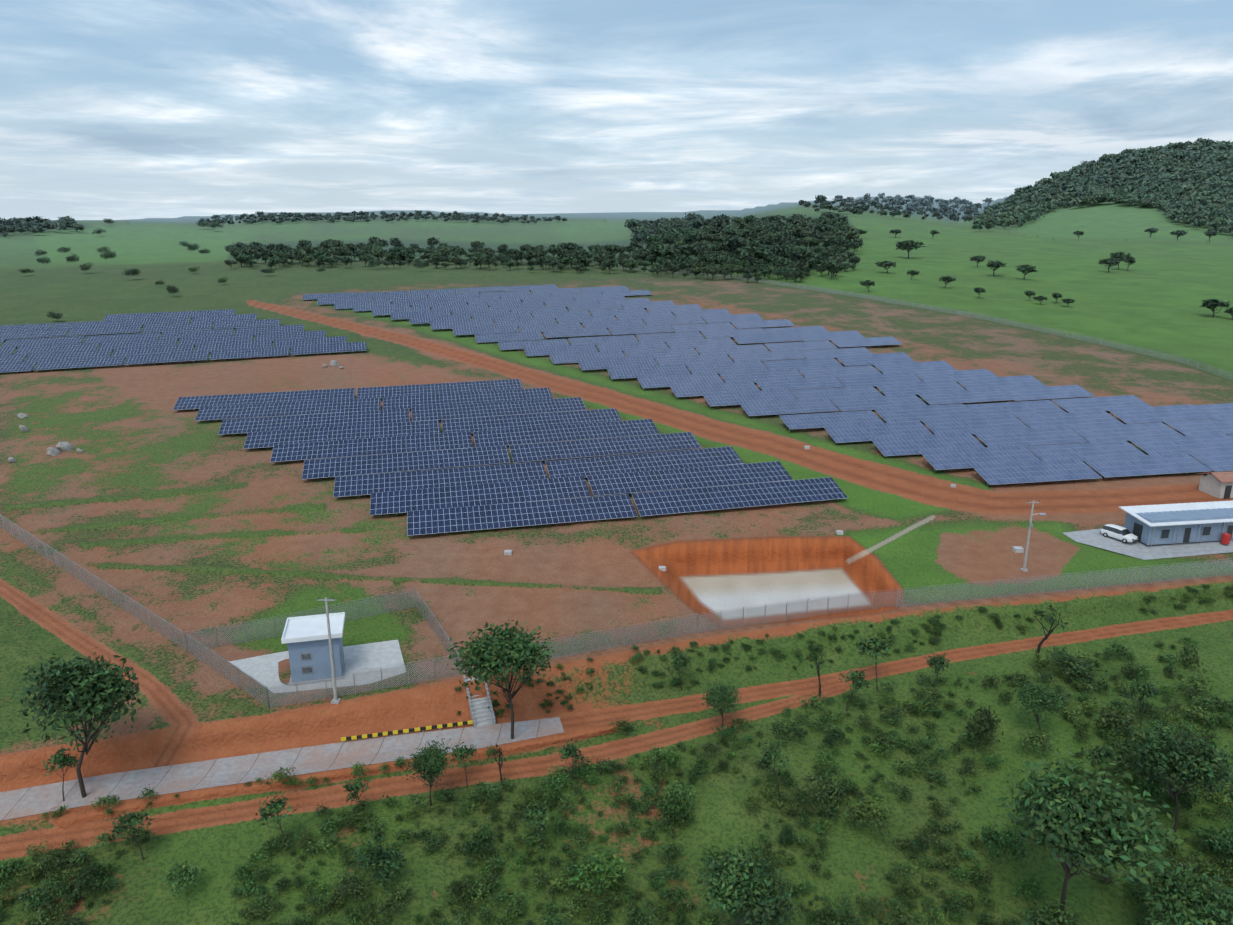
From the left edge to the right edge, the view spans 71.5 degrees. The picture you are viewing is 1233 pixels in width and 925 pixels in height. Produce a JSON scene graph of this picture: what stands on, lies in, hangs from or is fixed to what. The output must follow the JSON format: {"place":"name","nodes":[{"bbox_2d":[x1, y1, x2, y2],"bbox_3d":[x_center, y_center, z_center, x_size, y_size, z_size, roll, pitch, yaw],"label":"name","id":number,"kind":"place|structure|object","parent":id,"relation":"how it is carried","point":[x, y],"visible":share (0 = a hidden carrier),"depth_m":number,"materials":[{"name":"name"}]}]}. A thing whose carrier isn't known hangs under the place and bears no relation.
{"place":"outdoors","nodes":[
{"label":"outdoors","id":0,"kind":"place"},
{"bbox_2d":[0,717,563,820],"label":"paved road","id":1,"kind":"structure","parent":0,"point":[23,802],"depth_m":74.73,"materials":[{"name":"grey concrete"}]},
{"bbox_2d":[341,720,472,742],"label":"striped curb","id":2,"kind":"structure","parent":1,"relation":"on","point":[390,733],"depth_m":78.83,"materials":[{"name":"yellow paint"}]},
{"bbox_2d":[0,197,1232,924],"bbox_3d":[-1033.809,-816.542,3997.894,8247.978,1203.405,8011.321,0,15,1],"label":"terrain","id":3,"kind":"structure","parent":0,"point":[156,503],"depth_m":105.33,"materials":[{"name":"green plant"}]},
{"bbox_2d":[0,514,269,708],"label":"fence","id":4,"kind":"object","parent":3,"relation":"on","point":[59,558],"visible":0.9,"depth_m":93.11,"materials":[{"name":"grey metal"}]},
{"bbox_2d":[8,360,343,462],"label":"rocks","id":5,"kind":"object","parent":3,"relation":"on","point":[66,446],"visible":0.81,"depth_m":150.53,"materials":[{"name":"grey stone"}]},
{"bbox_2d":[0,309,366,372],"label":"solar array","id":6,"kind":"object","parent":3,"relation":"on","point":[55,351],"visible":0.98,"depth_m":238.98,"materials":[{"name":"blue glass"}]},
{"bbox_2d":[19,217,578,318],"bbox_3d":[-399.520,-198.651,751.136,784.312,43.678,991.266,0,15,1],"label":"trees","id":7,"kind":"object","parent":3,"relation":"on","point":[108,253],"visible":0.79,"depth_m":445.59,"materials":[{"name":"green plant"}]},
{"bbox_2d":[281,612,345,685],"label":"small building","id":8,"kind":"structure","parent":3,"relation":"on","point":[305,639],"depth_m":82.61,"materials":[{"name":"paint"}]},
{"bbox_2d":[229,640,405,692],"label":"concrete pad","id":9,"kind":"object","parent":3,"relation":"on","point":[262,669],"depth_m":86.06,"materials":[{"name":"concrete"}]},
{"bbox_2d":[186,588,460,706],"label":"fence","id":10,"kind":"object","parent":3,"relation":"on","point":[244,628],"visible":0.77,"depth_m":87.48,"materials":[{"name":"grey metal"}]},
{"bbox_2d":[317,597,340,703],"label":"utility pole","id":11,"kind":"object","parent":3,"relation":"on","point":[335,700],"visible":0.88,"depth_m":78.67,"materials":[{"name":"concrete"}]},
{"bbox_2d":[463,675,495,727],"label":"embankment stairs","id":12,"kind":"structure","parent":3,"relation":"on","point":[482,714],"depth_m":81.21,"materials":[{"name":"concrete"}]},
{"bbox_2d":[173,379,847,536],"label":"solar array","id":13,"kind":"object","parent":3,"relation":"on","point":[336,423],"visible":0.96,"depth_m":143.58,"materials":[{"name":"blue glass"}]},
{"bbox_2d":[224,212,863,282],"bbox_3d":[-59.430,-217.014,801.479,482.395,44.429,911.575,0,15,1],"label":"forest trees","id":14,"kind":"object","parent":3,"relation":"on","point":[838,233],"visible":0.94,"depth_m":460.37,"materials":[{"name":"green plant"}]},
{"bbox_2d":[43,631,1160,860],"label":"saplings","id":15,"kind":"object","parent":3,"relation":"on","point":[273,809],"visible":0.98,"depth_m":71.83,"materials":[{"name":"green plant"}]},
{"bbox_2d":[0,636,1232,924],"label":"bushes","id":16,"kind":"object","parent":3,"relation":"on","point":[954,900],"visible":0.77,"depth_m":68.77,"materials":[{"name":"green plant"}]},
{"bbox_2d":[0,138,1232,236],"bbox_3d":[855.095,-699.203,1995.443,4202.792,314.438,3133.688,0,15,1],"label":"forest trees","id":17,"kind":"object","parent":3,"relation":"on","point":[1188,182],"visible":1,"depth_m":1071.04,"materials":[{"name":"green plant"}]},
{"bbox_2d":[18,620,1232,924],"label":"trees","id":18,"kind":"object","parent":3,"relation":"on","point":[1064,822],"visible":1,"depth_m":61.37,"materials":[{"name":"green plant"}]},
{"bbox_2d":[54,649,1232,924],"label":"scrub bushes","id":19,"kind":"object","parent":3,"relation":"on","point":[678,795],"visible":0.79,"depth_m":66.04,"materials":[{"name":"green plant"}]},
{"bbox_2d":[504,446,1023,570],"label":"cable pits","id":20,"kind":"object","parent":3,"relation":"on","point":[1017,549],"visible":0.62,"depth_m":110.88,"materials":[{"name":"concrete"}]},
{"bbox_2d":[303,284,1232,485],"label":"solar array","id":21,"kind":"object","parent":3,"relation":"on","point":[1004,433],"visible":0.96,"depth_m":190.00,"materials":[{"name":"blue glass"}]},
{"bbox_2d":[492,604,1068,788],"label":"small trees","id":22,"kind":"object","parent":3,"relation":"on","point":[1050,631],"visible":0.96,"depth_m":88.75,"materials":[{"name":"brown plant"}]},
{"bbox_2d":[454,579,1232,715],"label":"embankment weeds","id":23,"kind":"object","parent":3,"relation":"on","point":[935,630],"visible":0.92,"depth_m":89.78,"materials":[{"name":"green plant"}]},
{"bbox_2d":[460,558,1232,672],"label":"fence","id":24,"kind":"object","parent":3,"relation":"on","point":[765,609],"visible":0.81,"depth_m":97.26,"materials":[{"name":"grey metal"}]},
{"bbox_2d":[615,265,1232,380],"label":"pasture fence","id":25,"kind":"object","parent":3,"relation":"on","point":[1053,333],"visible":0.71,"depth_m":268.18,"materials":[{"name":"grey metal"}]},
{"bbox_2d":[650,194,1232,319],"bbox_3d":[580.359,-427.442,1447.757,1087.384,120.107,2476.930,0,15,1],"label":"trees","id":26,"kind":"object","parent":3,"relation":"on","point":[735,241],"visible":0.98,"depth_m":411.55,"materials":[{"name":"green plant"}]},
{"bbox_2d":[1020,500,1045,571],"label":"service pole","id":27,"kind":"object","parent":3,"relation":"on","point":[1023,569],"visible":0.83,"depth_m":104.78,"materials":[{"name":"concrete"}]},
{"bbox_2d":[1063,526,1232,559],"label":"building apron","id":28,"kind":"object","parent":3,"relation":"on","point":[1098,539],"visible":0.47,"depth_m":112.31,"materials":[{"name":"concrete"}]},
{"bbox_2d":[1100,524,1138,542],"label":"hatchback car","id":29,"kind":"object","parent":28,"relation":"on","point":[1124,535],"visible":1,"depth_m":113.82,"materials":[{"name":"white metal"}]},
{"bbox_2d":[1220,533,1230,543],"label":"water tank","id":30,"kind":"object","parent":28,"relation":"on","point":[1225,538],"visible":1,"depth_m":112.30,"materials":[{"name":"red paint"}]},
{"bbox_2d":[1119,500,1232,545],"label":"control building","id":31,"kind":"structure","parent":3,"relation":"on","point":[1173,523],"depth_m":112.92,"materials":[{"name":"grey"}]},
{"bbox_2d":[1198,471,1232,498],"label":"store shed","id":32,"kind":"structure","parent":3,"relation":"on","point":[1219,485],"depth_m":128.80,"materials":[{"name":"paint"}]},
{"bbox_2d":[0,0,1232,219],"label":"sky","id":33,"kind":"structure","parent":0,"point":[112,109],"materials":[{"name":"white"}]}
]}

